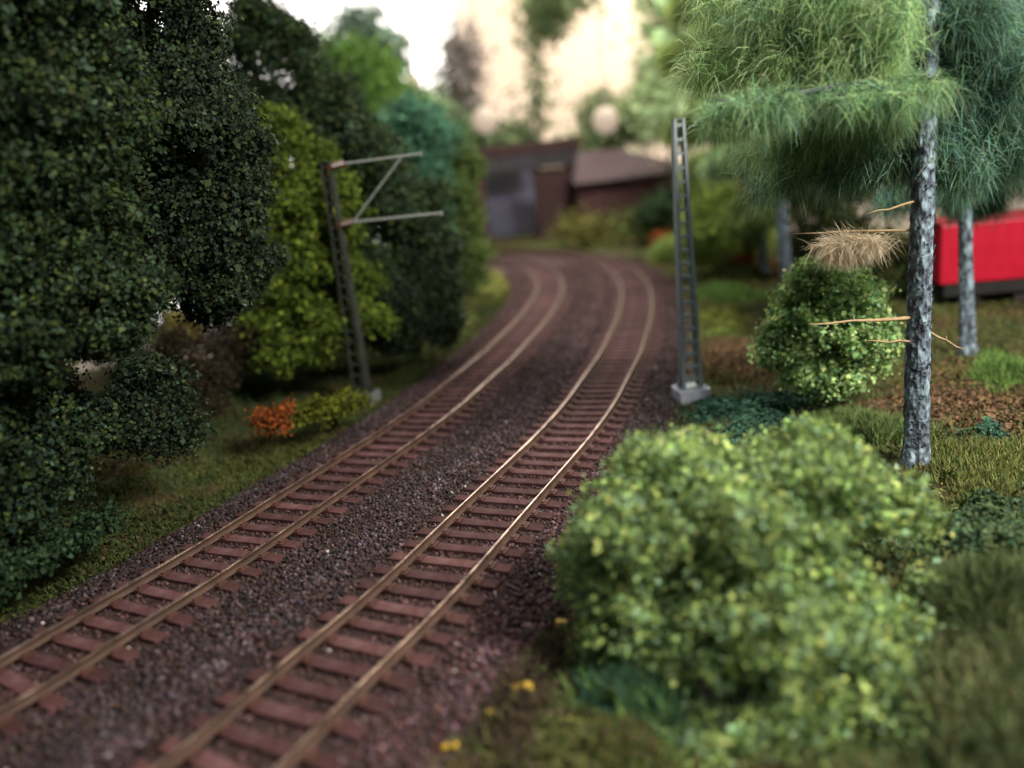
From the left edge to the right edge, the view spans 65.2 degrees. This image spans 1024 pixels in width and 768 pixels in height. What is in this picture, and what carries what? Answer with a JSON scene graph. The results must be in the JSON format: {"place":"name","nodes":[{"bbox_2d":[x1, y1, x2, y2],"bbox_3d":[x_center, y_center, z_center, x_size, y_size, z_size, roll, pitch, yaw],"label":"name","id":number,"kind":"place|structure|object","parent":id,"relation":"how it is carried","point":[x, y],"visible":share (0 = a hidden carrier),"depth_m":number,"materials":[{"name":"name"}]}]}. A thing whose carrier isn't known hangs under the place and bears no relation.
{"place":"outdoors","nodes":[
{"label":"outdoors","id":0,"kind":"place"},
{"bbox_2d":[140,0,461,331],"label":"sky","id":1,"kind":"structure","parent":0,"point":[424,17],"depth_m":128.01,"materials":[{"name":"white"}]},
{"bbox_2d":[402,0,420,88],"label":"globe lamp","id":2,"kind":"object","parent":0,"point":[417,80],"visible":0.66,"depth_m":78.13,"materials":[{"name":"white glass"}]},
{"bbox_2d":[472,0,497,132],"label":"globe lamp","id":3,"kind":"object","parent":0,"point":[486,117],"visible":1,"depth_m":78.93,"materials":[{"name":"white glass"}]},
{"bbox_2d":[0,232,1023,767],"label":"ground","id":4,"kind":"structure","parent":0,"point":[626,248],"depth_m":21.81,"materials":[{"name":"green plant"}]},
{"bbox_2d":[0,357,129,548],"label":"bush","id":5,"kind":"object","parent":4,"relation":"on","point":[43,466],"visible":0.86,"depth_m":15.49,"materials":[{"name":"green plant"}]},
{"bbox_2d":[0,494,135,606],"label":"plant","id":6,"kind":"object","parent":4,"relation":"on","point":[25,560],"visible":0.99,"depth_m":15.46,"materials":[{"name":"green plant"}]},
{"bbox_2d":[0,0,195,465],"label":"broadleaf tree","id":7,"kind":"object","parent":4,"relation":"on","point":[70,287],"visible":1,"depth_m":14.24,"materials":[{"name":"green plant"}]},
{"bbox_2d":[81,347,218,469],"bbox_3d":[-8.963,0.553,20.683,3.205,3.812,7.242,-9,15,-9],"label":"bush","id":8,"kind":"object","parent":4,"relation":"on","point":[137,386],"visible":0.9,"depth_m":18.38,"materials":[{"name":"green plant"}]},
{"bbox_2d":[150,307,207,351],"bbox_3d":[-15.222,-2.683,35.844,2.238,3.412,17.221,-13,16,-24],"label":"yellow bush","id":9,"kind":"object","parent":4,"relation":"on","point":[172,320],"visible":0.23,"depth_m":28.65,"materials":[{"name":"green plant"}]},
{"bbox_2d":[65,0,301,365],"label":"broadleaf tree","id":10,"kind":"object","parent":4,"relation":"on","point":[211,197],"visible":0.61,"depth_m":18.09,"materials":[{"name":"green plant"}]},
{"bbox_2d":[62,64,309,371],"bbox_3d":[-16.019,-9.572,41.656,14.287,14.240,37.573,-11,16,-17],"label":"broadleaf tree","id":11,"kind":"object","parent":4,"relation":"on","point":[146,350],"depth_m":32.83,"materials":[{"name":"green plant"}]},
{"bbox_2d":[140,312,264,423],"bbox_3d":[-10.379,-0.933,27.210,4.593,3.736,6.151,-6,15,0],"label":"brown thicket","id":12,"kind":"object","parent":4,"relation":"on","point":[167,343],"visible":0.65,"depth_m":26.01,"materials":[{"name":"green plant"}]},
{"bbox_2d":[199,341,282,433],"bbox_3d":[-10.974,-1.146,33.162,3.843,1.655,18.129,-12,16,-20],"label":"ground cover","id":13,"kind":"object","parent":4,"relation":"on","point":[260,379],"visible":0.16,"depth_m":29.54,"materials":[{"name":"plant"}]},
{"bbox_2d":[243,393,301,437],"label":"orange bush","id":14,"kind":"object","parent":4,"relation":"on","point":[279,418],"visible":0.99,"depth_m":22.43,"materials":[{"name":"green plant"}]},
{"bbox_2d":[216,0,341,251],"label":"broadleaf tree","id":15,"kind":"object","parent":4,"relation":"on","point":[272,37],"visible":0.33,"depth_m":28.88,"materials":[{"name":"green plant"}]},
{"bbox_2d":[225,99,403,378],"bbox_3d":[-7.976,-4.597,27.780,6.753,10.164,5.448,6,19,39],"label":"tree","id":16,"kind":"object","parent":4,"relation":"on","point":[298,338],"visible":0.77,"depth_m":26.66,"materials":[{"name":"green plant"}]},
{"bbox_2d":[288,385,377,430],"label":"yellow bush","id":17,"kind":"object","parent":4,"relation":"on","point":[333,408],"visible":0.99,"depth_m":23.32,"materials":[{"name":"green plant"}]},
{"bbox_2d":[0,252,689,767],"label":"ballast bed","id":18,"kind":"object","parent":4,"relation":"on","point":[286,732],"visible":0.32,"depth_m":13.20,"materials":[{"name":"gravel"}]},
{"bbox_2d":[0,257,571,739],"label":"railway track","id":19,"kind":"structure","parent":18,"relation":"on","point":[542,313],"depth_m":17.59,"materials":[{"name":"wood"}]},
{"bbox_2d":[129,249,663,767],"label":"railway track","id":20,"kind":"structure","parent":18,"relation":"on","point":[193,753],"depth_m":14.74,"materials":[{"name":"wood"}]},
{"bbox_2d":[402,257,692,390],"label":"ballast gravel","id":21,"kind":"structure","parent":18,"relation":"on","point":[662,280],"depth_m":35.32,"materials":[{"name":"gravel"}]},
{"bbox_2d":[276,68,465,308],"bbox_3d":[-6.174,-6.321,31.177,8.079,11.664,5.885,8,21,44],"label":"broadleaf tree","id":22,"kind":"object","parent":4,"relation":"on","point":[340,116],"visible":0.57,"depth_m":29.30,"materials":[{"name":"green plant"}]},
{"bbox_2d":[312,0,431,82],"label":"broadleaf tree","id":23,"kind":"object","parent":4,"relation":"on","point":[361,19],"visible":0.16,"depth_m":62.97,"materials":[{"name":"green plant"}]},
{"bbox_2d":[315,25,431,124],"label":"broadleaf tree","id":24,"kind":"object","parent":4,"relation":"on","point":[380,67],"visible":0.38,"depth_m":55.68,"materials":[{"name":"green plant"}]},
{"bbox_2d":[320,152,442,406],"bbox_3d":[-3.963,-3.175,26.115,4.214,8.272,0.859,-1,16,17],"label":"catenary mast","id":25,"kind":"object","parent":4,"relation":"on","point":[358,340],"visible":0.91,"depth_m":26.33,"materials":[{"name":"metal"}]},
{"bbox_2d":[354,223,472,363],"bbox_3d":[-4.459,-3.249,31.285,5.091,5.955,5.550,-19,19,-39],"label":"round tree","id":26,"kind":"object","parent":4,"relation":"on","point":[426,307],"visible":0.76,"depth_m":29.88,"materials":[{"name":"green plant"}]},
{"bbox_2d":[366,88,475,235],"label":"broadleaf tree","id":27,"kind":"object","parent":4,"relation":"on","point":[425,128],"visible":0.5,"depth_m":40.83,"materials":[{"name":"green plant"}]},
{"bbox_2d":[400,70,511,147],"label":"broadleaf tree","id":28,"kind":"object","parent":4,"relation":"on","point":[463,119],"visible":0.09,"depth_m":82.08,"materials":[{"name":"green plant"}]},
{"bbox_2d":[416,3,507,143],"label":"broadleaf tree","id":29,"kind":"object","parent":4,"relation":"on","point":[458,49],"visible":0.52,"depth_m":84.85,"materials":[{"name":"green plant"}]},
{"bbox_2d":[436,125,500,299],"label":"conical tree","id":30,"kind":"object","parent":4,"relation":"on","point":[477,250],"visible":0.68,"depth_m":41.81,"materials":[{"name":"green plant"}]},
{"bbox_2d":[453,299,486,350],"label":"ground cover","id":31,"kind":"object","parent":4,"relation":"on","point":[470,316],"visible":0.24,"depth_m":40.63,"materials":[{"name":"plant"}]},
{"bbox_2d":[475,269,511,306],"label":"ground cover","id":32,"kind":"object","parent":4,"relation":"on","point":[501,282],"visible":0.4,"depth_m":52.39,"materials":[{"name":"plant"}]},
{"bbox_2d":[484,168,534,236],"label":"door","id":33,"kind":"structure","parent":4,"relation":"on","point":[510,201],"depth_m":93.70,"materials":[{"name":"grey metal"}]},
{"bbox_2d":[452,597,587,767],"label":"ground cover","id":34,"kind":"object","parent":4,"relation":"on","point":[523,670],"visible":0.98,"depth_m":11.05,"materials":[{"name":"plant"}]},
{"bbox_2d":[511,681,534,689],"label":"fallen leaf","id":35,"kind":"object","parent":34,"relation":"on","point":[526,683],"visible":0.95,"depth_m":11.37,"materials":[{"name":"yellow plant"}]},
{"bbox_2d":[556,619,567,624],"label":"fallen leaf","id":36,"kind":"object","parent":34,"relation":"on","point":[558,621],"visible":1,"depth_m":12.93,"materials":[{"name":"plant"}]},
{"bbox_2d":[474,137,580,244],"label":"building","id":37,"kind":"structure","parent":4,"relation":"on","point":[552,189],"depth_m":81.53,"materials":[{"name":"brown tile"}]},
{"bbox_2d":[471,0,606,235],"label":"broadleaf tree","id":38,"kind":"object","parent":4,"relation":"on","point":[544,23],"visible":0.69,"depth_m":85.42,"materials":[{"name":"green plant"}]},
{"bbox_2d":[544,202,635,248],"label":"olive bush","id":39,"kind":"object","parent":4,"relation":"on","point":[578,232],"visible":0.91,"depth_m":70.32,"materials":[{"name":"green plant"}]},
{"bbox_2d":[544,233,651,251],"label":"ground cover","id":40,"kind":"object","parent":4,"relation":"on","point":[627,238],"visible":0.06,"depth_m":73.92,"materials":[{"name":"plant"}]},
{"bbox_2d":[539,40,660,168],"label":"broadleaf tree","id":41,"kind":"object","parent":4,"relation":"on","point":[621,135],"visible":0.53,"depth_m":88.25,"materials":[{"name":"green plant"}]},
{"bbox_2d":[486,689,716,767],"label":"ground cover","id":42,"kind":"object","parent":4,"relation":"on","point":[602,737],"visible":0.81,"depth_m":10.11,"materials":[{"name":"plant"}]},
{"bbox_2d":[567,148,684,238],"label":"station house","id":43,"kind":"structure","parent":4,"relation":"on","point":[602,179],"depth_m":76.29,"materials":[{"name":"red brick"}]},
{"bbox_2d":[549,635,705,758],"bbox_3d":[1.711,4.036,11.452,2.146,0.947,3.280,-2,15,15],"label":"ground cover","id":44,"kind":"object","parent":4,"relation":"on","point":[629,686],"visible":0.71,"depth_m":10.89,"materials":[{"name":"plant"}]},
{"bbox_2d":[598,197,672,246],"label":"olive bush","id":45,"kind":"object","parent":4,"relation":"on","point":[627,229],"visible":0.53,"depth_m":68.34,"materials":[{"name":"green plant"}]},
{"bbox_2d":[619,183,683,235],"bbox_3d":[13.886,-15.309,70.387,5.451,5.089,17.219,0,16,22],"label":"dark bush","id":46,"kind":"object","parent":4,"relation":"on","point":[656,214],"visible":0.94,"depth_m":64.24,"materials":[{"name":"green plant"}]},
{"bbox_2d":[648,229,670,246],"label":"orange bush","id":47,"kind":"object","parent":4,"relation":"on","point":[658,235],"visible":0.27,"depth_m":61.29,"materials":[{"name":"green plant"}]},
{"bbox_2d":[611,0,729,234],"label":"broadleaf tree","id":48,"kind":"object","parent":4,"relation":"on","point":[657,35],"visible":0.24,"depth_m":66.48,"materials":[{"name":"green plant"}]},
{"bbox_2d":[671,118,710,404],"bbox_3d":[4.996,-3.334,23.088,0.979,8.272,0.859,-8,15,-6],"label":"catenary mast","id":49,"kind":"object","parent":4,"relation":"on","point":[683,391],"visible":0.94,"depth_m":23.17,"materials":[{"name":"metal"}]},
{"bbox_2d":[668,194,746,270],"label":"light bush","id":50,"kind":"object","parent":4,"relation":"on","point":[706,225],"visible":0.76,"depth_m":45.03,"materials":[{"name":"green plant"}]},
{"bbox_2d":[683,175,741,217],"bbox_3d":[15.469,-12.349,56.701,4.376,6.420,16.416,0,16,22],"label":"light bush","id":51,"kind":"object","parent":4,"relation":"on","point":[715,200],"visible":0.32,"depth_m":50.10,"materials":[{"name":"green plant"}]},
{"bbox_2d":[644,0,790,264],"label":"larch tree","id":52,"kind":"object","parent":4,"relation":"on","point":[659,250],"visible":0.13,"depth_m":52.34,"materials":[{"name":"green plant"}]},
{"bbox_2d":[690,327,760,342],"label":"ground cover","id":53,"kind":"object","parent":4,"relation":"on","point":[723,331],"visible":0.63,"depth_m":32.09,"materials":[{"name":"plant"}]},
{"bbox_2d":[431,226,1023,767],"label":"grass","id":54,"kind":"structure","parent":4,"relation":"on","point":[669,272],"depth_m":22.32,"materials":[{"name":"plant"}]},
{"bbox_2d":[441,741,457,750],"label":"fallen leaf","id":55,"kind":"object","parent":54,"relation":"on","point":[444,746],"visible":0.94,"depth_m":10.36,"materials":[{"name":"yellow plant"}]},
{"bbox_2d":[690,302,765,342],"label":"ground cover","id":56,"kind":"object","parent":4,"relation":"on","point":[723,320],"visible":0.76,"depth_m":34.82,"materials":[{"name":"plant"}]},
{"bbox_2d":[683,276,773,305],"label":"ground cover","id":57,"kind":"object","parent":4,"relation":"on","point":[722,289],"visible":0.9,"depth_m":40.37,"materials":[{"name":"plant"}]},
{"bbox_2d":[685,262,779,296],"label":"ground cover","id":58,"kind":"object","parent":4,"relation":"on","point":[734,273],"visible":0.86,"depth_m":45.33,"materials":[{"name":"plant"}]},
{"bbox_2d":[678,13,788,272],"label":"larch tree","id":59,"kind":"object","parent":4,"relation":"on","point":[740,222],"visible":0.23,"depth_m":45.22,"materials":[{"name":"green plant"}]},
{"bbox_2d":[686,327,783,395],"bbox_3d":[8.376,-1.301,29.192,3.836,0.567,12.168,-2,15,16],"label":"ground cover","id":60,"kind":"object","parent":4,"relation":"on","point":[726,354],"visible":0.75,"depth_m":27.38,"materials":[{"name":"plant"}]},
{"bbox_2d":[710,188,777,261],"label":"light bush","id":61,"kind":"object","parent":4,"relation":"on","point":[769,246],"visible":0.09,"depth_m":49.16,"materials":[{"name":"green plant"}]},
{"bbox_2d":[731,250,757,264],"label":"orange bush","id":62,"kind":"object","parent":4,"relation":"on","point":[746,256],"visible":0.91,"depth_m":47.87,"materials":[{"name":"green plant"}]},
{"bbox_2d":[544,410,955,767],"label":"leafy bush","id":63,"kind":"object","parent":4,"relation":"on","point":[789,618],"visible":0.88,"depth_m":11.08,"materials":[{"name":"green plant"}]},
{"bbox_2d":[673,383,836,450],"bbox_3d":[6.754,0.657,22.158,4.974,0.689,7.676,0,16,23],"label":"ground cover","id":64,"kind":"object","parent":4,"relation":"on","point":[742,410],"visible":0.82,"depth_m":21.94,"materials":[{"name":"plant"}]},
{"bbox_2d":[684,0,867,286],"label":"larch tree","id":65,"kind":"object","parent":4,"relation":"on","point":[711,170],"visible":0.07,"depth_m":36.28,"materials":[{"name":"green plant"}]},
{"bbox_2d":[732,259,833,277],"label":"ground cover","id":66,"kind":"object","parent":4,"relation":"on","point":[773,262],"visible":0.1,"depth_m":48.26,"materials":[{"name":"plant"}]},
{"bbox_2d":[725,137,845,269],"bbox_3d":[13.444,-8.340,38.465,5.376,8.210,6.385,-6,15,0],"label":"spruce tree","id":67,"kind":"object","parent":4,"relation":"on","point":[798,246],"visible":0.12,"depth_m":37.36,"materials":[{"name":"green plant"}]},
{"bbox_2d":[746,254,905,405],"bbox_3d":[8.632,-1.371,21.382,4.323,4.550,3.822,-17,19,-36],"label":"round bush","id":68,"kind":"object","parent":4,"relation":"on","point":[827,363],"visible":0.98,"depth_m":20.62,"materials":[{"name":"green plant"}]},
{"bbox_2d":[661,0,1023,468],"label":"larch tree","id":69,"kind":"object","parent":4,"relation":"on","point":[925,98],"visible":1,"depth_m":15.99,"materials":[{"name":"green plant"}]},
{"bbox_2d":[800,177,908,300],"bbox_3d":[15.639,-7.909,35.653,5.642,8.899,7.038,-6,15,0],"label":"spruce tree","id":70,"kind":"object","parent":4,"relation":"on","point":[898,264],"visible":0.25,"depth_m":34.82,"materials":[{"name":"green plant"}]},
{"bbox_2d":[789,398,968,449],"bbox_3d":[8.638,0.939,20.049,4.330,0.882,3.438,-6,15,0],"label":"ground cover","id":71,"kind":"object","parent":4,"relation":"on","point":[874,426],"visible":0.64,"depth_m":19.42,"materials":[{"name":"plant"}]},
{"bbox_2d":[814,337,1023,483],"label":"ground cover","id":72,"kind":"object","parent":4,"relation":"on","point":[968,395],"visible":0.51,"depth_m":21.30,"materials":[{"name":"plant"}]},
{"bbox_2d":[841,526,1023,767],"bbox_3d":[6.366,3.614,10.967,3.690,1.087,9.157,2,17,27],"label":"ground cover","id":73,"kind":"object","parent":4,"relation":"on","point":[978,702],"visible":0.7,"depth_m":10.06,"materials":[{"name":"plant"}]},
{"bbox_2d":[844,479,1023,576],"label":"ground cover","id":74,"kind":"object","parent":4,"relation":"on","point":[988,512],"visible":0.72,"depth_m":13.84,"materials":[{"name":"plant"}]},
{"bbox_2d":[856,0,1023,355],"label":"larch tree","id":75,"kind":"object","parent":4,"relation":"on","point":[967,339],"visible":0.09,"depth_m":25.02,"materials":[{"name":"green plant"}]},
{"bbox_2d":[896,427,1023,519],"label":"ground cover","id":76,"kind":"object","parent":4,"relation":"on","point":[986,457],"visible":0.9,"depth_m":17.02,"materials":[{"name":"plant"}]},
{"bbox_2d":[932,209,1023,303],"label":"goods wagon","id":77,"kind":"object","parent":4,"relation":"on","point":[998,261],"visible":0.71,"depth_m":31.71,"materials":[{"name":"red paint"}]},
{"bbox_2d":[936,180,1023,214],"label":"spruce tree","id":78,"kind":"object","parent":4,"relation":"on","point":[1020,192],"visible":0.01,"depth_m":34.76,"materials":[{"name":"green plant"}]},
{"bbox_2d":[942,409,1022,441],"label":"ground cover","id":79,"kind":"object","parent":4,"relation":"on","point":[993,426],"visible":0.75,"depth_m":18.73,"materials":[{"name":"plant"}]},
{"bbox_2d":[953,345,1023,393],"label":"ground cover","id":80,"kind":"object","parent":4,"relation":"on","point":[1000,369],"visible":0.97,"depth_m":22.82,"materials":[{"name":"plant"}]},
{"bbox_2d":[64,0,1023,371],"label":"room wall","id":81,"kind":"structure","parent":0,"point":[580,62],"depth_m":131.40,"materials":[{"name":"paint"}]},
{"bbox_2d":[593,0,617,132],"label":"globe lamp","id":82,"kind":"object","parent":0,"point":[605,119],"visible":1,"depth_m":79.25,"materials":[{"name":"white glass"}]}
]}

